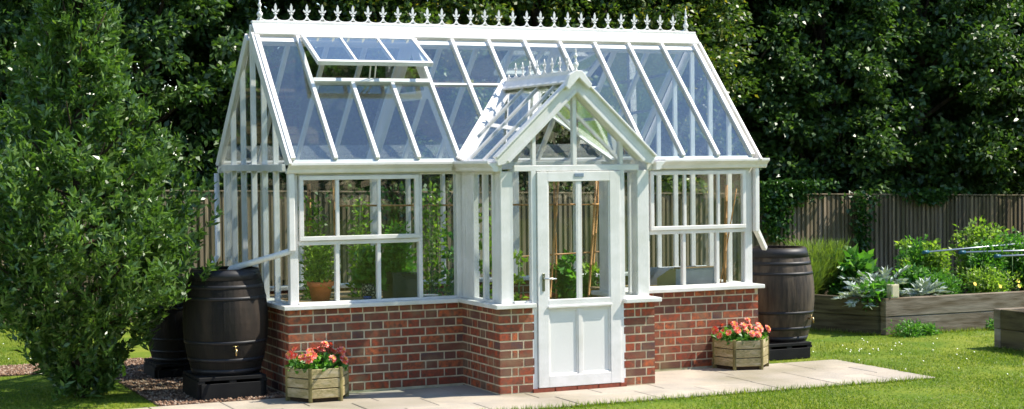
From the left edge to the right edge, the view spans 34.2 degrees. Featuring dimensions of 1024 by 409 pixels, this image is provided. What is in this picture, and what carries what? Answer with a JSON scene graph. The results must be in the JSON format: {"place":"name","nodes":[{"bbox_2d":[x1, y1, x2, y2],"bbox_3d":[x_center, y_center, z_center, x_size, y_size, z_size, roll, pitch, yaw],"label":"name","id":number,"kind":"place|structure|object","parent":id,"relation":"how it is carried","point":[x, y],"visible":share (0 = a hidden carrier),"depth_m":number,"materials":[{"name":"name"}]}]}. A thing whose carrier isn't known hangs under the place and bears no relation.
{"place":"outdoors","nodes":[
{"label":"outdoors","id":0,"kind":"place"},
{"bbox_2d":[0,357,285,406],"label":"gravel path","id":1,"kind":"structure","parent":0,"point":[244,399],"depth_m":14.63,"materials":[{"name":"grey gravel"}]},
{"bbox_2d":[144,358,190,378],"bbox_3d":[-3.148,1.539,15.780,0.580,0.140,0.544,-1,2,-24],"label":"barrel stand","id":2,"kind":"object","parent":1,"relation":"on","point":[156,370],"visible":0.52,"depth_m":15.50,"materials":[{"name":"black plastic"}]},
{"bbox_2d":[146,288,188,362],"bbox_3d":[-3.152,1.119,15.769,0.621,0.700,0.620,-1,2,-24],"label":"water barrel","id":3,"kind":"object","parent":2,"relation":"on","point":[168,346],"visible":0.25,"depth_m":15.49,"materials":[{"name":"brown dark plastic"}]},
{"bbox_2d":[183,370,266,400],"bbox_3d":[-2.484,1.544,14.379,0.600,0.190,0.604,-1,2,-24],"label":"barrel stand","id":4,"kind":"object","parent":1,"relation":"on","point":[199,387],"visible":0.81,"depth_m":14.13,"materials":[{"name":"black plastic"}]},
{"bbox_2d":[183,266,267,375],"bbox_3d":[-2.467,0.999,14.372,0.730,0.900,0.774,-1,2,-22],"label":"water barrel","id":5,"kind":"object","parent":4,"relation":"on","point":[225,321],"visible":0.98,"depth_m":14.10,"materials":[{"name":"dark plastic"},{"name":"brass"}]},
{"bbox_2d":[423,294,437,296],"bbox_3d":[-0.749,0.830,15.046,0.170,0.030,0.170,-1,2,-24],"label":"saucer","id":6,"kind":"object","parent":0,"point":[425,295],"visible":0.52,"depth_m":15.00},
{"bbox_2d":[0,251,1023,408],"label":"lawn","id":7,"kind":"structure","parent":0,"point":[140,351],"depth_m":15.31,"materials":[{"name":"green plant"}]},
{"bbox_2d":[0,0,114,187],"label":"evergreen tree","id":8,"kind":"object","parent":7,"relation":"on","point":[13,17],"visible":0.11,"depth_m":21.09,"materials":[{"name":"green plant"}]},
{"bbox_2d":[0,0,224,400],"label":"bay tree","id":9,"kind":"object","parent":7,"relation":"on","point":[148,241],"visible":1,"depth_m":13.97,"materials":[{"name":"green plant"}]},
{"bbox_2d":[8,0,286,229],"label":"evergreen tree","id":10,"kind":"object","parent":7,"relation":"on","point":[173,39],"visible":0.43,"depth_m":22.17,"materials":[{"name":"green plant"}]},
{"bbox_2d":[175,0,397,284],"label":"evergreen tree","id":11,"kind":"object","parent":7,"relation":"on","point":[294,81],"visible":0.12,"depth_m":23.25,"materials":[{"name":"green plant"}]},
{"bbox_2d":[289,0,532,194],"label":"beech tree","id":12,"kind":"object","parent":7,"relation":"on","point":[427,135],"visible":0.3,"depth_m":23.19,"materials":[{"name":"green plant"}]},
{"bbox_2d":[2,0,947,266],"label":"woodland","id":13,"kind":"object","parent":7,"relation":"on","point":[368,120],"depth_m":31.34,"materials":[{"name":"green plant"}]},
{"bbox_2d":[0,0,972,264],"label":"woodland","id":14,"kind":"object","parent":7,"relation":"on","point":[560,144],"visible":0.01,"depth_m":28.22,"materials":[{"name":"green plant"}]},
{"bbox_2d":[0,190,1023,324],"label":"board fence","id":15,"kind":"object","parent":7,"relation":"on","point":[898,218],"visible":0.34,"depth_m":24.49,"materials":[{"name":"brown wood"}]},
{"bbox_2d":[280,181,524,243],"bbox_3d":[-1.417,0.120,22.498,3.538,0.886,0.229,-1,2,-24],"label":"ivy","id":16,"kind":"object","parent":15,"relation":"attached to","point":[391,202],"visible":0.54,"depth_m":22.44,"materials":[{"name":"green plant"}]},
{"bbox_2d":[703,177,850,206],"bbox_3d":[3.991,-0.170,24.924,2.594,0.466,0.239,-1,2,-24],"label":"ivy","id":17,"kind":"object","parent":15,"relation":"attached to","point":[788,184],"visible":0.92,"depth_m":25.00,"materials":[{"name":"green plant"}]},
{"bbox_2d":[739,187,819,243],"bbox_3d":[3.996,0.167,24.940,1.417,0.868,0.226,-1,2,-24],"label":"ivy","id":18,"kind":"object","parent":15,"relation":"attached to","point":[772,219],"visible":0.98,"depth_m":24.91,"materials":[{"name":"green plant"}]},
{"bbox_2d":[841,187,881,274],"bbox_3d":[5.356,0.422,25.547,0.691,1.401,0.247,-1,2,-24],"label":"ivy","id":19,"kind":"object","parent":15,"relation":"attached to","point":[859,202],"visible":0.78,"depth_m":25.54,"materials":[{"name":"green plant"}]},
{"bbox_2d":[886,185,976,207],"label":"ivy","id":20,"kind":"object","parent":15,"relation":"attached to","point":[927,196],"visible":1,"depth_m":26.07,"materials":[{"name":"green plant"}]},
{"bbox_2d":[424,0,669,195],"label":"beech tree","id":21,"kind":"object","parent":7,"relation":"on","point":[583,7],"visible":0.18,"depth_m":24.32,"materials":[{"name":"green plant"}]},
{"bbox_2d":[547,0,761,266],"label":"beech tree","id":22,"kind":"object","parent":7,"relation":"on","point":[723,60],"visible":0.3,"depth_m":24.86,"materials":[{"name":"green plant"}]},
{"bbox_2d":[614,0,837,216],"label":"evergreen tree","id":23,"kind":"object","parent":7,"relation":"on","point":[780,55],"visible":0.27,"depth_m":26.04,"materials":[{"name":"green plant"}]},
{"bbox_2d":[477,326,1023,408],"bbox_3d":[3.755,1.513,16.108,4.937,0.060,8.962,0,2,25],"label":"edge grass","id":24,"kind":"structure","parent":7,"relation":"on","point":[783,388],"depth_m":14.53,"materials":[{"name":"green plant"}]},
{"bbox_2d":[769,341,811,360],"bbox_3d":[2.635,1.450,16.793,0.540,0.160,0.584,-1,2,-24],"label":"barrel stand","id":25,"kind":"object","parent":7,"relation":"on","point":[785,351],"visible":0.43,"depth_m":16.54,"materials":[{"name":"black plastic"}]},
{"bbox_2d":[752,245,814,342],"bbox_3d":[2.698,0.898,16.821,0.782,0.940,0.741,1,2,38],"label":"water barrel","id":26,"kind":"object","parent":25,"relation":"on","point":[784,275],"visible":0.77,"depth_m":16.53,"materials":[{"name":"brown plastic"}]},
{"bbox_2d":[730,0,941,196],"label":"evergreen tree","id":27,"kind":"object","parent":7,"relation":"on","point":[883,177],"visible":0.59,"depth_m":26.38,"materials":[{"name":"green plant"}]},
{"bbox_2d":[883,318,926,337],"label":"weed","id":28,"kind":"object","parent":7,"relation":"on","point":[905,330],"visible":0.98,"depth_m":18.55,"materials":[{"name":"green plant"}]},
{"bbox_2d":[798,0,1023,197],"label":"evergreen tree","id":29,"kind":"object","parent":7,"relation":"on","point":[975,101],"visible":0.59,"depth_m":27.08,"materials":[{"name":"green plant"}]},
{"bbox_2d":[810,278,1023,334],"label":"raised bed","id":30,"kind":"object","parent":7,"relation":"on","point":[955,311],"visible":0.5,"depth_m":19.04,"materials":[{"name":"wood"}]},
{"bbox_2d":[784,235,852,294],"bbox_3d":[3.678,0.732,19.964,0.853,0.762,0.817,0,2,14],"label":"fennel plant","id":31,"kind":"object","parent":30,"relation":"on","point":[819,252],"visible":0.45,"depth_m":19.84,"materials":[{"name":"green plant"}]},
{"bbox_2d":[810,253,833,293],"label":"fennel plant","id":32,"kind":"object","parent":30,"relation":"on","point":[817,278],"visible":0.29,"depth_m":19.53,"materials":[{"name":"green plant"}]},
{"bbox_2d":[827,244,880,295],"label":"courgette plant","id":33,"kind":"object","parent":30,"relation":"on","point":[854,262],"visible":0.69,"depth_m":19.81,"materials":[{"name":"green plant"}]},
{"bbox_2d":[834,278,884,309],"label":"artichoke plant","id":34,"kind":"object","parent":30,"relation":"on","point":[855,291],"visible":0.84,"depth_m":18.90,"materials":[{"name":"green plant"}]},
{"bbox_2d":[851,275,899,310],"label":"courgette plant","id":35,"kind":"object","parent":30,"relation":"on","point":[881,284],"visible":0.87,"depth_m":18.82,"materials":[{"name":"green plant"}]},
{"bbox_2d":[837,265,915,296],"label":"artichoke plant","id":36,"kind":"object","parent":30,"relation":"on","point":[884,272],"visible":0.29,"depth_m":19.44,"materials":[{"name":"green plant"}]},
{"bbox_2d":[887,284,898,297],"bbox_3d":[4.292,0.974,18.773,0.105,0.150,0.094,-1,2,-24],"label":"cream block","id":37,"kind":"object","parent":30,"relation":"on","point":[893,289],"depth_m":18.74,"materials":[{"name":"beige stone"}]},
{"bbox_2d":[895,238,912,269],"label":"bean plant","id":38,"kind":"object","parent":30,"relation":"on","point":[904,242],"visible":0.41,"depth_m":20.18,"materials":[{"name":"green plant"}]},
{"bbox_2d":[890,262,929,296],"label":"chard plant","id":39,"kind":"object","parent":30,"relation":"on","point":[913,273],"visible":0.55,"depth_m":19.73,"materials":[{"name":"green plant"}]},
{"bbox_2d":[892,234,936,280],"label":"currant bush","id":40,"kind":"object","parent":30,"relation":"on","point":[916,244],"visible":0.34,"depth_m":20.60,"materials":[{"name":"green plant"}]},
{"bbox_2d":[901,275,951,296],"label":"artichoke plant","id":41,"kind":"object","parent":30,"relation":"on","point":[929,290],"visible":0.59,"depth_m":19.17,"materials":[{"name":"green plant"}]},
{"bbox_2d":[915,238,951,275],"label":"potato plant","id":42,"kind":"object","parent":30,"relation":"on","point":[936,262],"visible":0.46,"depth_m":20.35,"materials":[{"name":"green plant"}]},
{"bbox_2d":[922,265,968,294],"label":"potato plant","id":43,"kind":"object","parent":30,"relation":"on","point":[949,283],"visible":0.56,"depth_m":19.73,"materials":[{"name":"green plant"}]},
{"bbox_2d":[922,243,1017,292],"bbox_3d":[5.818,0.772,20.302,2.116,0.616,0.044,-1,2,-28],"label":"garden pole","id":44,"kind":"object","parent":30,"relation":"on","point":[928,251],"visible":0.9,"depth_m":20.09,"materials":[{"name":"metal"}]},
{"bbox_2d":[949,215,1017,288],"bbox_3d":[5.901,0.626,21.016,0.794,0.990,0.808,1,2,39],"label":"bean plant","id":45,"kind":"object","parent":30,"relation":"on","point":[975,237],"visible":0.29,"depth_m":20.94,"materials":[{"name":"green plant"}]},
{"bbox_2d":[965,237,1010,292],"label":"bean plant","id":46,"kind":"object","parent":30,"relation":"on","point":[983,258],"visible":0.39,"depth_m":20.27,"materials":[{"name":"green plant"}]},
{"bbox_2d":[956,264,1022,293],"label":"bean plant","id":47,"kind":"object","parent":30,"relation":"on","point":[989,281],"visible":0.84,"depth_m":19.75,"materials":[{"name":"green plant"}]},
{"bbox_2d":[958,250,1023,290],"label":"garden pole","id":48,"kind":"object","parent":30,"relation":"on","point":[965,252],"visible":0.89,"depth_m":20.17,"materials":[{"name":"metal"}]},
{"bbox_2d":[973,279,1020,292],"bbox_3d":[5.825,0.997,19.710,0.962,0.199,0.168,-1,2,-24],"label":"marigold","id":49,"kind":"object","parent":30,"relation":"on","point":[1000,286],"visible":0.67,"depth_m":19.62,"materials":[{"name":"yellow plant"}]},
{"bbox_2d":[994,228,1023,290],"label":"bean plant","id":50,"kind":"object","parent":30,"relation":"on","point":[1018,264],"visible":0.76,"depth_m":20.51,"materials":[{"name":"green plant"}]},
{"bbox_2d":[994,254,1023,257],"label":"garden pole","id":51,"kind":"object","parent":30,"relation":"on","point":[997,255],"visible":1,"depth_m":19.91,"materials":[{"name":"metal"}]},
{"bbox_2d":[912,322,942,335],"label":"weed","id":52,"kind":"object","parent":7,"relation":"on","point":[931,329],"visible":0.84,"depth_m":18.70,"materials":[{"name":"green plant"}]},
{"bbox_2d":[903,0,1023,197],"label":"evergreen tree","id":53,"kind":"object","parent":7,"relation":"on","point":[1019,175],"visible":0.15,"depth_m":27.93,"materials":[{"name":"green plant"}]},
{"bbox_2d":[985,317,993,329],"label":"weed","id":54,"kind":"object","parent":7,"relation":"on","point":[991,325],"visible":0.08,"depth_m":19.16,"materials":[{"name":"green plant"}]},
{"bbox_2d":[959,0,1023,192],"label":"beech tree","id":55,"kind":"object","parent":7,"relation":"on","point":[1013,122],"visible":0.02,"depth_m":29.35,"materials":[{"name":"green plant"}]},
{"bbox_2d":[994,307,1023,351],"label":"raised bed","id":56,"kind":"object","parent":7,"relation":"on","point":[1009,327],"visible":0.99,"depth_m":17.19,"materials":[{"name":"wood"}]},
{"bbox_2d":[131,359,934,408],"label":"patio","id":57,"kind":"structure","parent":0,"point":[715,380],"depth_m":14.34,"materials":[{"name":"stone"}]},
{"bbox_2d":[285,363,348,402],"bbox_3d":[-1.643,1.496,14.063,0.557,0.285,0.489,-1,2,-24],"label":"timber planter","id":58,"kind":"object","parent":57,"relation":"on","point":[317,385],"visible":0.91,"depth_m":13.87,"materials":[{"name":"wood"}]},
{"bbox_2d":[284,341,348,373],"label":"flowering plant","id":59,"kind":"object","parent":58,"relation":"in","point":[319,357],"visible":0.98,"depth_m":13.94,"materials":[{"name":"pink plant"}]},
{"bbox_2d":[211,0,769,394],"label":"greenhouse","id":60,"kind":"object","parent":57,"relation":"on","point":[639,330],"visible":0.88,"depth_m":14.80,"materials":[{"name":"wood"}]},
{"bbox_2d":[307,184,310,291],"bbox_3d":[-1.898,0.703,15.667,0.042,1.796,0.042,1,2,43],"label":"timber stake","id":61,"kind":"object","parent":60,"relation":"on","point":[309,191],"visible":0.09,"depth_m":15.63,"materials":[{"name":"brown wood"}]},
{"bbox_2d":[298,195,327,299],"bbox_3d":[-1.850,0.758,15.516,0.320,1.694,0.322,0,2,14],"label":"tomato plant","id":62,"kind":"object","parent":60,"relation":"on","point":[306,293],"visible":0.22,"depth_m":15.48,"materials":[{"name":"green plant"}]},
{"bbox_2d":[269,290,382,299],"bbox_3d":[-1.916,1.232,16.196,1.300,0.711,0.592,-1,2,-24],"label":"staging bench","id":63,"kind":"object","parent":60,"relation":"on","point":[343,294],"visible":0.02,"depth_m":16.13,"materials":[{"name":"wood"}]},
{"bbox_2d":[285,296,382,301],"bbox_3d":[-1.335,1.234,14.966,1.350,0.761,0.552,-1,2,-24],"label":"staging bench","id":64,"kind":"object","parent":60,"relation":"on","point":[332,299],"visible":0.07,"depth_m":14.98,"materials":[{"name":"white wood"}]},
{"bbox_2d":[307,280,333,301],"bbox_3d":[-1.683,0.770,14.646,0.242,0.190,0.242,-1,2,-24],"label":"flower pot","id":65,"kind":"object","parent":64,"relation":"on","point":[319,293],"visible":0.81,"depth_m":14.56,"materials":[{"name":"ceramic"}]},
{"bbox_2d":[301,245,340,288],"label":"leafy plant","id":66,"kind":"object","parent":65,"relation":"in","point":[320,269],"visible":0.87,"depth_m":14.63,"materials":[{"name":"green plant"}]},
{"bbox_2d":[361,283,375,298],"bbox_3d":[-1.268,0.778,14.943,0.170,0.150,0.170,-1,2,-24],"label":"mosaic pot","id":67,"kind":"object","parent":64,"relation":"on","point":[370,289],"visible":0.6,"depth_m":14.87,"materials":[{"name":"ceramic"}]},
{"bbox_2d":[346,245,390,290],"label":"leafy plant","id":68,"kind":"object","parent":67,"relation":"in","point":[365,272],"visible":0.79,"depth_m":14.90,"materials":[{"name":"green plant"}]},
{"bbox_2d":[383,270,423,297],"bbox_3d":[-0.989,0.724,15.062,0.300,0.245,0.290,-1,2,-24],"label":"black crate","id":69,"kind":"object","parent":64,"relation":"on","point":[403,285],"visible":0.62,"depth_m":14.93,"materials":[{"name":"plastic"}]},
{"bbox_2d":[381,221,416,273],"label":"leafy plant","id":70,"kind":"object","parent":69,"relation":"in","point":[400,252],"visible":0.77,"depth_m":15.00,"materials":[{"name":"green plant"}]},
{"bbox_2d":[332,180,335,235],"bbox_3d":[-1.661,0.668,15.761,0.064,1.856,0.033,0,2,9],"label":"bamboo cane","id":71,"kind":"object","parent":60,"relation":"on","point":[333,188],"visible":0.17,"depth_m":15.73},
{"bbox_2d":[298,175,418,240],"bbox_3d":[-1.323,0.024,14.474,1.092,0.556,0.038,-1,2,-24],"label":"opening window","id":72,"kind":"structure","parent":60,"relation":"in","point":[347,177],"depth_m":14.44,"materials":[{"name":"white paint"}]},
{"bbox_2d":[345,194,373,296],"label":"tomato plant","id":73,"kind":"object","parent":60,"relation":"on","point":[353,265],"visible":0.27,"depth_m":15.73,"materials":[{"name":"green plant"}]},
{"bbox_2d":[382,219,412,268],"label":"tomato plant","id":74,"kind":"object","parent":60,"relation":"on","point":[395,229],"depth_m":15.89,"materials":[{"name":"green plant"}]},
{"bbox_2d":[422,181,450,295],"bbox_3d":[-0.756,0.678,15.814,0.361,1.814,0.320,-1,2,-24],"label":"tomato plant","id":75,"kind":"object","parent":60,"relation":"on","point":[436,276],"visible":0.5,"depth_m":15.80,"materials":[{"name":"green plant"}]},
{"bbox_2d":[439,228,453,295],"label":"climbing plant","id":76,"kind":"object","parent":60,"relation":"on","point":[451,271],"visible":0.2,"depth_m":16.29,"materials":[{"name":"green plant"}]},
{"bbox_2d":[478,202,491,297],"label":"climbing plant","id":77,"kind":"object","parent":60,"relation":"on","point":[481,247],"visible":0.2,"depth_m":16.27,"materials":[{"name":"green plant"}]},
{"bbox_2d":[513,249,529,300],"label":"leafy plant","id":78,"kind":"object","parent":60,"relation":"in","point":[518,278],"visible":0.88,"depth_m":15.92,"materials":[{"name":"green plant"}]},
{"bbox_2d":[550,181,559,298],"bbox_3d":[0.404,0.623,16.763,0.031,1.824,0.347,0,2,30],"label":"bamboo cane","id":79,"kind":"object","parent":60,"relation":"on","point":[554,232],"visible":0.62,"depth_m":16.79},
{"bbox_2d":[522,251,598,256],"bbox_3d":[0.456,0.505,16.860,1.300,0.046,0.019,-1,2,-25],"label":"bamboo cane","id":80,"kind":"object","parent":60,"relation":"in","point":[566,253],"visible":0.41,"depth_m":16.90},
{"bbox_2d":[536,171,620,387],"bbox_3d":[0.590,0.641,14.413,0.798,1.855,0.102,-1,2,-24],"label":"door","id":81,"kind":"structure","parent":60,"relation":"in","point":[579,338],"depth_m":14.42,"materials":[{"name":"white paint"}]},
{"bbox_2d":[587,181,596,297],"bbox_3d":[0.801,0.614,16.952,0.031,1.824,0.319,0,2,30],"label":"bamboo cane","id":82,"kind":"object","parent":60,"relation":"on","point":[592,240],"visible":0.75,"depth_m":16.97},
{"bbox_2d":[339,203,598,206],"bbox_3d":[-0.353,0.005,16.501,2.950,0.063,0.022,-1,2,-25],"label":"bamboo cane","id":83,"kind":"object","parent":82,"relation":"attached to","point":[452,205],"visible":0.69,"depth_m":16.29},
{"bbox_2d":[590,285,656,296],"bbox_3d":[1.473,1.172,16.230,1.310,0.761,0.552,-1,2,-24],"label":"staging bench","id":84,"kind":"object","parent":60,"relation":"on","point":[596,288],"visible":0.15,"depth_m":16.17,"materials":[{"name":"wood"}]},
{"bbox_2d":[650,265,719,285],"bbox_3d":[1.670,0.696,16.288,0.695,0.183,0.262,-1,2,-24],"label":"cold frame","id":85,"kind":"object","parent":84,"relation":"on","point":[667,276],"visible":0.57,"depth_m":16.21,"materials":[{"name":"clear glass"}]},
{"bbox_2d":[723,185,727,282],"bbox_3d":[2.091,0.295,16.320,0.038,0.977,0.085,0,2,32],"label":"timber stake","id":86,"kind":"object","parent":84,"relation":"on","point":[725,234],"visible":0.94,"depth_m":16.31,"materials":[{"name":"brown wood"}]},
{"bbox_2d":[720,189,736,282],"bbox_3d":[2.124,0.314,16.351,0.014,0.938,0.223,-2,2,-44],"label":"bamboo cane","id":87,"kind":"object","parent":84,"relation":"on","point":[729,232],"visible":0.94,"depth_m":16.32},
{"bbox_2d":[649,170,745,230],"bbox_3d":[1.774,-0.043,15.868,1.046,0.556,0.038,-1,2,-24],"label":"opening window","id":88,"kind":"structure","parent":60,"relation":"in","point":[743,172],"depth_m":15.85,"materials":[{"name":"white paint"}]},
{"bbox_2d":[712,336,768,370],"bbox_3d":[2.183,1.409,15.892,0.539,0.285,0.538,-1,2,-24],"label":"timber planter","id":89,"kind":"object","parent":57,"relation":"on","point":[734,355],"visible":0.94,"depth_m":15.68,"materials":[{"name":"wood"}]},
{"bbox_2d":[711,318,770,346],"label":"flowering plant","id":90,"kind":"object","parent":89,"relation":"in","point":[732,332],"visible":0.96,"depth_m":15.75,"materials":[{"name":"pink plant"}]},
{"bbox_3d":[0.199,1.316,17.107,1.600,0.450,0.781,-1,2,-24],"label":"planting trough","id":91,"kind":"object","parent":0,"visible":0},
{"bbox_2d":[553,182,557,298],"bbox_3d":[0.447,0.608,16.946,0.031,1.841,0.097,0,2,21],"label":"bamboo cane","id":92,"kind":"object","parent":91,"relation":"in","point":[555,251],"visible":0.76,"depth_m":16.93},
{"bbox_2d":[549,249,583,298],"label":"leafy plant","id":93,"kind":"object","parent":91,"relation":"in","point":[566,278],"visible":0.61,"depth_m":16.97,"materials":[{"name":"green plant"}]},
{"bbox_2d":[582,261,599,297],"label":"leafy plant","id":94,"kind":"object","parent":91,"relation":"in","point":[585,279],"visible":0.23,"depth_m":17.16,"materials":[{"name":"green plant"}]},
{"bbox_2d":[590,181,598,296],"bbox_3d":[0.838,0.599,17.138,0.170,1.842,0.031,0,2,9],"label":"bamboo cane","id":95,"kind":"object","parent":91,"relation":"in","point":[595,235],"visible":0.59,"depth_m":17.11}
]}

